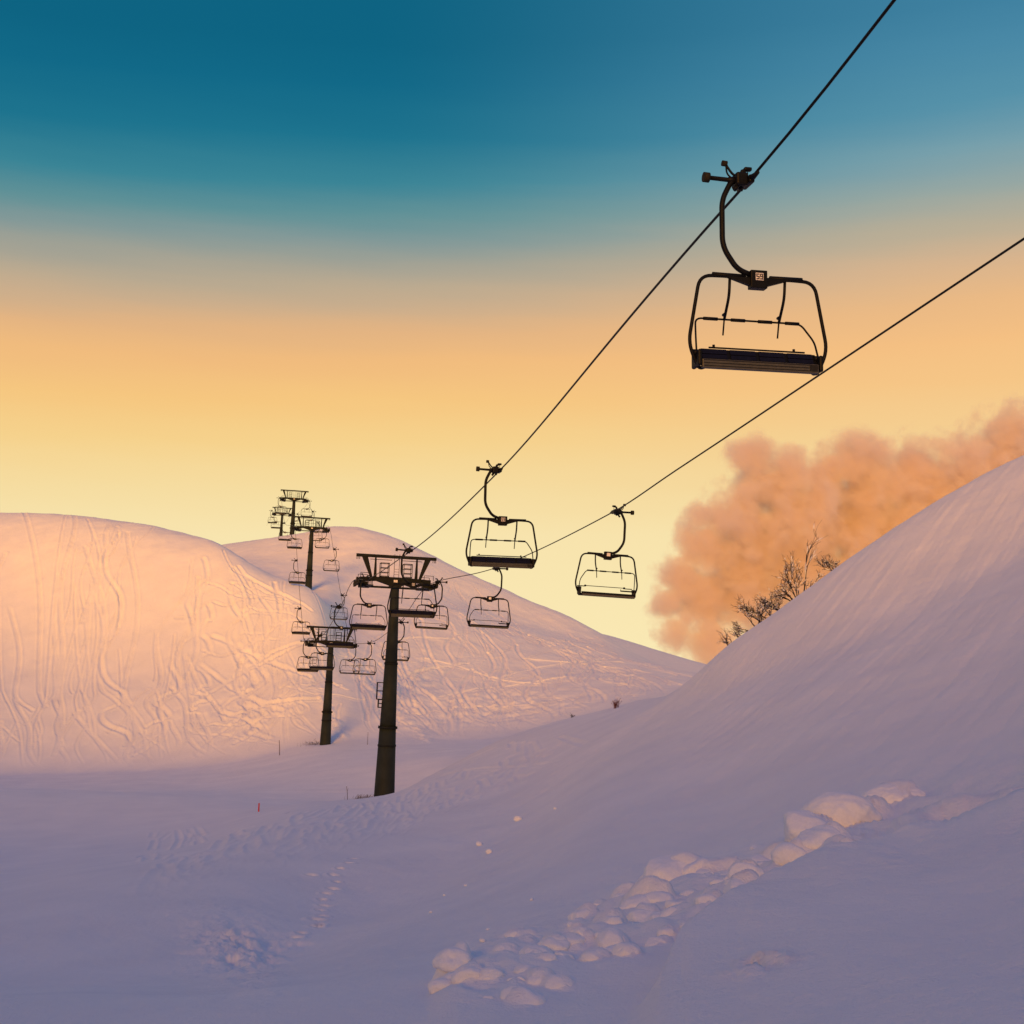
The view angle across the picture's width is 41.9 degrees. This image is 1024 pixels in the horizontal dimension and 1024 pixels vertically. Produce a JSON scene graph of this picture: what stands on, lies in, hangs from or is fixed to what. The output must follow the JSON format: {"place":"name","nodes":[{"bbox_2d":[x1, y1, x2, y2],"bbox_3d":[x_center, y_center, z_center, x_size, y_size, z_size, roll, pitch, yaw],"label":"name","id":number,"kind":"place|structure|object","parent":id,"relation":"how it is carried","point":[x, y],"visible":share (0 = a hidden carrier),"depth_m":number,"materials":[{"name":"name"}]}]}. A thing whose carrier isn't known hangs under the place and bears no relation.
{"place":"outdoors","nodes":[
{"label":"outdoors","id":0,"kind":"place"},
{"bbox_2d":[0,455,1023,1023],"bbox_3d":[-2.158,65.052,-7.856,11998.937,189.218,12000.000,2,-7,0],"label":"ground","id":1,"kind":"structure","parent":0,"point":[160,707],"depth_m":35.00,"materials":[{"name":"white snow"}]},
{"bbox_2d":[272,507,291,535],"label":"lift pylon","id":2,"kind":"object","parent":1,"relation":"on","point":[281,522],"visible":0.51,"depth_m":348.89,"materials":[{"name":"metal"}]},
{"bbox_2d":[280,489,308,534],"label":"lift pylon","id":3,"kind":"object","parent":1,"relation":"on","point":[293,501],"visible":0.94,"depth_m":252.59,"materials":[{"name":"metal"}]},
{"bbox_2d":[294,516,329,589],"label":"lift pylon","id":4,"kind":"object","parent":1,"relation":"on","point":[309,570],"visible":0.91,"depth_m":198.52,"materials":[{"name":"metal"}]},
{"bbox_2d":[267,0,895,641],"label":"haul rope","id":5,"kind":"object","parent":4,"relation":"attached to","point":[867,34],"visible":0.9,"depth_m":23.14,"materials":[{"name":"metal"}]},
{"bbox_2d":[271,513,281,528],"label":"lift chair","id":6,"kind":"object","parent":5,"relation":"hanging from","point":[276,522],"visible":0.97,"depth_m":286.54,"materials":[{"name":"paint"}]},
{"bbox_2d":[274,496,286,514],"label":"lift chair","id":7,"kind":"object","parent":5,"relation":"hanging from","point":[278,507],"visible":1,"depth_m":250.70,"materials":[{"name":"paint"}]},
{"bbox_2d":[278,521,291,540],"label":"lift chair","id":8,"kind":"object","parent":5,"relation":"hanging from","point":[282,534],"visible":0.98,"depth_m":229.00,"materials":[{"name":"paint"}]},
{"bbox_2d":[287,527,301,548],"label":"lift chair","id":9,"kind":"object","parent":5,"relation":"hanging from","point":[290,547],"visible":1,"depth_m":196.75,"materials":[{"name":"paint"}]},
{"bbox_2d":[288,558,305,583],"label":"lift chair","id":10,"kind":"object","parent":5,"relation":"hanging from","point":[295,582],"visible":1,"depth_m":174.13,"materials":[{"name":"paint"}]},
{"bbox_2d":[291,606,310,634],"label":"lift chair","id":11,"kind":"object","parent":5,"relation":"hanging from","point":[302,632],"visible":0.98,"depth_m":157.42,"materials":[{"name":"paint"}]},
{"bbox_2d":[296,638,318,671],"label":"lift chair","id":12,"kind":"object","parent":5,"relation":"hanging from","point":[303,669],"visible":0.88,"depth_m":134.57,"materials":[{"name":"paint"}]},
{"bbox_2d":[309,632,334,670],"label":"lift chair","id":13,"kind":"object","parent":5,"relation":"hanging from","point":[313,667],"visible":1,"depth_m":118.23,"materials":[{"name":"paint"}]},
{"bbox_2d":[325,602,355,647],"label":"lift chair","id":14,"kind":"object","parent":5,"relation":"hanging from","point":[337,645],"visible":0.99,"depth_m":99.07,"materials":[{"name":"paint"}]},
{"bbox_2d":[349,573,387,630],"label":"lift chair","id":15,"kind":"object","parent":5,"relation":"hanging from","point":[365,626],"visible":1,"depth_m":79.56,"materials":[{"name":"paint"}]},
{"bbox_2d":[387,543,436,617],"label":"lift chair","id":16,"kind":"object","parent":5,"relation":"hanging from","point":[414,613],"visible":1,"depth_m":60.58,"materials":[{"name":"paint"}]},
{"bbox_2d":[465,460,537,568],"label":"lift chair","id":17,"kind":"object","parent":5,"relation":"hanging from","point":[478,560],"visible":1,"depth_m":41.52,"materials":[{"name":"paint"}]},
{"bbox_2d":[688,160,827,375],"bbox_3d":[3.822,-3.820,20.858,2.290,3.348,0.841,2,-7,-12],"label":"lift chair","id":18,"kind":"object","parent":5,"relation":"hanging from","point":[714,357],"visible":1,"depth_m":20.75,"materials":[{"name":"paint"}]},
{"bbox_2d":[305,626,356,744],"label":"lift pylon","id":19,"kind":"object","parent":1,"relation":"on","point":[325,735],"visible":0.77,"depth_m":138.17,"materials":[{"name":"metal"}]},
{"bbox_2d":[353,553,437,796],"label":"lift pylon","id":20,"kind":"object","parent":1,"relation":"on","point":[385,773],"visible":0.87,"depth_m":86.00,"materials":[{"name":"metal"}]},
{"bbox_2d":[297,238,1023,643],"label":"haul rope","id":21,"kind":"object","parent":20,"relation":"attached to","point":[783,398],"visible":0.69,"depth_m":31.52,"materials":[{"name":"metal"}]},
{"bbox_2d":[315,527,329,548],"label":"lift chair","id":22,"kind":"object","parent":21,"relation":"hanging from","point":[323,542],"visible":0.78,"depth_m":204.69,"materials":[{"name":"paint"}]},
{"bbox_2d":[323,547,339,571],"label":"lift chair","id":23,"kind":"object","parent":21,"relation":"hanging from","point":[332,561],"visible":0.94,"depth_m":182.31,"materials":[{"name":"paint"}]},
{"bbox_2d":[329,593,347,619],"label":"lift chair","id":24,"kind":"object","parent":21,"relation":"hanging from","point":[342,595],"visible":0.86,"depth_m":164.48,"materials":[{"name":"paint"}]},
{"bbox_2d":[339,645,359,673],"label":"lift chair","id":25,"kind":"object","parent":21,"relation":"hanging from","point":[349,660],"visible":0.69,"depth_m":145.40,"materials":[{"name":"paint"}]},
{"bbox_2d":[353,640,375,674],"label":"lift chair","id":26,"kind":"object","parent":21,"relation":"hanging from","point":[366,659],"visible":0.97,"depth_m":129.04,"materials":[{"name":"paint"}]},
{"bbox_2d":[381,618,409,660],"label":"lift chair","id":27,"kind":"object","parent":21,"relation":"hanging from","point":[399,641],"visible":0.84,"depth_m":105.51,"materials":[{"name":"paint"}]},
{"bbox_2d":[414,577,448,629],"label":"lift chair","id":28,"kind":"object","parent":21,"relation":"hanging from","point":[425,627],"visible":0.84,"depth_m":85.49,"materials":[{"name":"paint"}]},
{"bbox_2d":[466,567,510,628],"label":"lift chair","id":29,"kind":"object","parent":21,"relation":"hanging from","point":[490,598],"visible":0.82,"depth_m":67.83,"materials":[{"name":"paint"}]},
{"bbox_2d":[575,504,637,598],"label":"lift chair","id":30,"kind":"object","parent":21,"relation":"hanging from","point":[606,555],"visible":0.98,"depth_m":46.94,"materials":[{"name":"paint"}]},
{"bbox_2d":[428,978,450,993],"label":"snow clump","id":31,"kind":"object","parent":1,"relation":"on","point":[436,985],"visible":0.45,"depth_m":9.05,"materials":[{"name":"white snow"}]},
{"bbox_2d":[432,947,473,971],"bbox_3d":[-0.422,3.256,9.714,0.299,0.188,0.341,16,-20,-11],"label":"snow clump","id":32,"kind":"object","parent":1,"relation":"on","point":[449,959],"visible":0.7,"depth_m":9.61,"materials":[{"name":"white snow"}]},
{"bbox_2d":[451,967,480,983],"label":"snow clump","id":33,"kind":"object","parent":1,"relation":"on","point":[460,976],"visible":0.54,"depth_m":9.04,"materials":[{"name":"white snow"}]},
{"bbox_2d":[483,995,494,998],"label":"snow clump","id":34,"kind":"object","parent":1,"relation":"on","point":[490,996],"visible":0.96,"depth_m":8.36,"materials":[{"name":"white snow"}]},
{"bbox_2d":[477,966,505,979],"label":"snow clump","id":35,"kind":"object","parent":1,"relation":"on","point":[490,973],"visible":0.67,"depth_m":9.04,"materials":[{"name":"white snow"}]},
{"bbox_2d":[494,944,512,950],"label":"snow clump","id":36,"kind":"object","parent":1,"relation":"on","point":[498,947],"visible":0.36,"depth_m":10.25,"materials":[{"name":"white snow"}]},
{"bbox_2d":[505,930,517,936],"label":"snow clump","id":37,"kind":"object","parent":1,"relation":"on","point":[512,933],"visible":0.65,"depth_m":11.47,"materials":[{"name":"white snow"}]},
{"bbox_2d":[506,976,524,980],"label":"snow clump","id":38,"kind":"object","parent":1,"relation":"on","point":[519,977],"visible":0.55,"depth_m":8.95,"materials":[{"name":"white snow"}]},
{"bbox_2d":[513,816,522,820],"bbox_3d":[0.178,9.080,39.604,0.273,0.195,0.234,2,-7,0],"label":"snowball","id":39,"kind":"object","parent":1,"relation":"on","point":[516,818],"visible":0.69,"depth_m":39.52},
{"bbox_2d":[500,985,545,1004],"bbox_3d":[0.079,3.061,8.372,0.271,0.177,0.309,5,-8,-25],"label":"snow clump","id":40,"kind":"object","parent":1,"relation":"on","point":[532,997],"visible":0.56,"depth_m":8.30,"materials":[{"name":"white snow"}]},
{"bbox_2d":[514,964,537,972],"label":"snow clump","id":41,"kind":"object","parent":1,"relation":"on","point":[520,968],"visible":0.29,"depth_m":9.17,"materials":[{"name":"white snow"}]},
{"bbox_2d":[524,947,542,953],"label":"snow clump","id":42,"kind":"object","parent":1,"relation":"on","point":[528,950],"visible":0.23,"depth_m":9.88,"materials":[{"name":"white snow"}]},
{"bbox_2d":[527,976,541,984],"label":"snow clump","id":43,"kind":"object","parent":1,"relation":"on","point":[534,980],"visible":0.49,"depth_m":8.90,"materials":[{"name":"white snow"}]},
{"bbox_2d":[518,944,553,954],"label":"snow clump","id":44,"kind":"object","parent":1,"relation":"on","point":[541,948],"visible":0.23,"depth_m":9.95,"materials":[{"name":"white snow"}]},
{"bbox_2d":[538,953,556,960],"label":"snow clump","id":45,"kind":"object","parent":1,"relation":"on","point":[547,956],"visible":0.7,"depth_m":9.51,"materials":[{"name":"white snow"}]},
{"bbox_2d":[538,935,566,944],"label":"snow clump","id":46,"kind":"object","parent":1,"relation":"on","point":[559,938],"visible":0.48,"depth_m":10.35,"materials":[{"name":"white snow"}]},
{"bbox_2d":[541,937,569,950],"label":"snow clump","id":47,"kind":"object","parent":1,"relation":"on","point":[552,943],"visible":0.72,"depth_m":10.25,"materials":[{"name":"white snow"}]},
{"bbox_2d":[540,974,572,988],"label":"snow clump","id":48,"kind":"object","parent":1,"relation":"on","point":[555,981],"visible":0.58,"depth_m":8.78,"materials":[{"name":"white snow"}]},
{"bbox_2d":[554,952,574,958],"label":"snow clump","id":49,"kind":"object","parent":1,"relation":"on","point":[570,955],"visible":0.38,"depth_m":9.70,"materials":[{"name":"white snow"}]},
{"bbox_2d":[564,935,585,944],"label":"snow clump","id":50,"kind":"object","parent":1,"relation":"on","point":[576,939],"visible":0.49,"depth_m":10.39,"materials":[{"name":"white snow"}]},
{"bbox_2d":[568,908,589,920],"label":"snow clump","id":51,"kind":"object","parent":1,"relation":"on","point":[583,913],"visible":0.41,"depth_m":13.45,"materials":[{"name":"white snow"}]},
{"bbox_2d":[574,926,589,935],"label":"snow clump","id":52,"kind":"object","parent":1,"relation":"on","point":[579,929],"visible":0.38,"depth_m":10.55,"materials":[{"name":"white snow"}]},
{"bbox_2d":[579,950,598,960],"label":"snow clump","id":53,"kind":"object","parent":1,"relation":"on","point":[590,955],"visible":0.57,"depth_m":9.61,"materials":[{"name":"white snow"}]},
{"bbox_2d":[605,945,613,952],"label":"snow clump","id":54,"kind":"object","parent":1,"relation":"on","point":[609,948],"visible":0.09,"depth_m":9.91,"materials":[{"name":"white snow"}]},
{"bbox_2d":[597,915,622,924],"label":"snow clump","id":55,"kind":"object","parent":1,"relation":"on","point":[608,919],"visible":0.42,"depth_m":11.13,"materials":[{"name":"white snow"}]},
{"bbox_2d":[596,927,628,947],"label":"snow clump","id":56,"kind":"object","parent":1,"relation":"on","point":[608,936],"visible":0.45,"depth_m":10.26,"materials":[{"name":"white snow"}]},
{"bbox_2d":[611,698,620,707],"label":"bush","id":57,"kind":"object","parent":1,"relation":"on","point":[615,704],"visible":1,"depth_m":78.75,"materials":[{"name":"brown plant"}]},
{"bbox_2d":[612,942,640,955],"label":"snow clump","id":58,"kind":"object","parent":1,"relation":"on","point":[621,949],"visible":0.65,"depth_m":9.61,"materials":[{"name":"white snow"}]},
{"bbox_2d":[619,894,650,909],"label":"snow clump","id":59,"kind":"object","parent":1,"relation":"on","point":[633,901],"visible":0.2,"depth_m":13.25,"materials":[{"name":"white snow"}]},
{"bbox_2d":[626,909,655,921],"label":"snow clump","id":60,"kind":"object","parent":1,"relation":"on","point":[638,915],"visible":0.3,"depth_m":12.42,"materials":[{"name":"white snow"}]},
{"bbox_2d":[645,911,661,920],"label":"snow clump","id":61,"kind":"object","parent":1,"relation":"on","point":[647,918],"visible":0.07,"depth_m":11.97,"materials":[{"name":"white snow"}]},
{"bbox_2d":[644,936,665,946],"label":"snow clump","id":62,"kind":"object","parent":1,"relation":"on","point":[652,941],"visible":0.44,"depth_m":10.20,"materials":[{"name":"white snow"}]},
{"bbox_2d":[650,913,659,919],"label":"snow clump","id":63,"kind":"object","parent":1,"relation":"on","point":[655,915],"visible":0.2,"depth_m":11.55,"materials":[{"name":"white snow"}]},
{"bbox_2d":[644,891,675,902],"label":"snow clump","id":64,"kind":"object","parent":1,"relation":"on","point":[656,896],"visible":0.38,"depth_m":13.24,"materials":[{"name":"white snow"}]},
{"bbox_2d":[643,853,686,880],"bbox_3d":[1.998,4.475,16.410,0.785,0.449,0.813,6,10,4],"label":"snow clump","id":65,"kind":"object","parent":1,"relation":"on","point":[667,867],"visible":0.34,"depth_m":16.28,"materials":[{"name":"white snow"}]},
{"bbox_2d":[656,927,674,935],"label":"snow clump","id":66,"kind":"object","parent":1,"relation":"on","point":[669,931],"visible":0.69,"depth_m":10.39,"materials":[{"name":"white snow"}]},
{"bbox_2d":[659,906,676,916],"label":"snow clump","id":67,"kind":"object","parent":1,"relation":"on","point":[668,911],"visible":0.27,"depth_m":11.49,"materials":[{"name":"white snow"}]},
{"bbox_2d":[665,900,680,907],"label":"snow clump","id":68,"kind":"object","parent":1,"relation":"on","point":[668,903],"visible":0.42,"depth_m":12.75,"materials":[{"name":"white snow"}]},
{"bbox_2d":[679,890,692,895],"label":"snow clump","id":69,"kind":"object","parent":1,"relation":"on","point":[686,892],"visible":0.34,"depth_m":14.04,"materials":[{"name":"white snow"}]},
{"bbox_2d":[681,857,707,874],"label":"snow clump","id":70,"kind":"object","parent":1,"relation":"on","point":[694,866],"visible":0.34,"depth_m":16.20,"materials":[{"name":"white snow"}]},
{"bbox_2d":[694,893,716,903],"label":"snow clump","id":71,"kind":"object","parent":1,"relation":"on","point":[702,898],"visible":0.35,"depth_m":11.29,"materials":[{"name":"white snow"}]},
{"bbox_2d":[709,878,723,884],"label":"snow clump","id":72,"kind":"object","parent":1,"relation":"on","point":[716,880],"visible":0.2,"depth_m":14.21,"materials":[{"name":"white snow"}]},
{"bbox_2d":[717,628,731,645],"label":"shrub","id":73,"kind":"object","parent":1,"relation":"on","point":[725,641],"visible":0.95,"depth_m":56.94,"materials":[{"name":"brown plant"}]},
{"bbox_2d":[726,625,740,636],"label":"shrub","id":74,"kind":"object","parent":1,"relation":"on","point":[736,631],"visible":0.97,"depth_m":57.03,"materials":[{"name":"brown plant"}]},
{"bbox_2d":[723,878,746,892],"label":"snow clump","id":75,"kind":"object","parent":1,"relation":"on","point":[732,883],"visible":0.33,"depth_m":11.70,"materials":[{"name":"white snow"}]},
{"bbox_2d":[728,862,764,877],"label":"snow clump","id":76,"kind":"object","parent":1,"relation":"on","point":[736,867],"visible":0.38,"depth_m":12.48,"materials":[{"name":"white snow"}]},
{"bbox_2d":[731,594,772,634],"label":"shrub","id":77,"kind":"object","parent":1,"relation":"on","point":[749,612],"visible":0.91,"depth_m":57.07,"materials":[{"name":"brown plant"}]},
{"bbox_2d":[752,591,782,610],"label":"shrub","id":78,"kind":"object","parent":1,"relation":"on","point":[769,605],"visible":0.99,"depth_m":56.76,"materials":[{"name":"brown plant"}]},
{"bbox_2d":[771,842,806,864],"bbox_3d":[2.902,3.561,13.858,0.409,0.279,0.454,4,-4,29],"label":"snow clump","id":79,"kind":"object","parent":1,"relation":"on","point":[782,853],"visible":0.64,"depth_m":13.71,"materials":[{"name":"white snow"}]},
{"bbox_2d":[768,550,823,600],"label":"shrub","id":80,"kind":"object","parent":1,"relation":"on","point":[786,570],"visible":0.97,"depth_m":57.14,"materials":[{"name":"brown plant"}]},
{"bbox_2d":[783,810,827,841],"bbox_3d":[3.378,3.689,15.159,0.650,0.580,0.636,0,-7,17],"label":"snow clump","id":81,"kind":"object","parent":1,"relation":"on","point":[796,822],"visible":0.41,"depth_m":15.07,"materials":[{"name":"white snow"}]},
{"bbox_2d":[804,520,827,590],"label":"shrub","id":82,"kind":"object","parent":1,"relation":"on","point":[811,555],"visible":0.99,"depth_m":57.77,"materials":[{"name":"brown plant"}]},
{"bbox_2d":[796,825,841,848],"bbox_3d":[3.270,3.446,13.995,0.579,0.323,0.558,5,3,-9],"label":"snow clump","id":83,"kind":"object","parent":1,"relation":"on","point":[814,837],"visible":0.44,"depth_m":13.88,"materials":[{"name":"white snow"}]},
{"bbox_2d":[813,555,840,570],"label":"shrub","id":84,"kind":"object","parent":1,"relation":"on","point":[826,562],"visible":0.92,"depth_m":60.22,"materials":[{"name":"brown plant"}]},
{"bbox_2d":[801,791,882,826],"bbox_3d":[3.877,3.704,15.883,0.920,0.724,1.024,3,-24,-8],"label":"snow clump","id":85,"kind":"object","parent":1,"relation":"on","point":[844,809],"visible":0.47,"depth_m":15.54,"materials":[{"name":"white snow"}]},
{"bbox_2d":[861,783,925,803],"bbox_3d":[4.815,3.736,17.053,0.862,0.538,0.562,-2,-8,31],"label":"snow clump","id":86,"kind":"object","parent":1,"relation":"on","point":[890,793],"visible":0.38,"depth_m":16.94,"materials":[{"name":"white snow"}]},
{"bbox_2d":[0,0,1023,663],"label":"sky","id":87,"kind":"structure","parent":0,"point":[353,255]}
]}

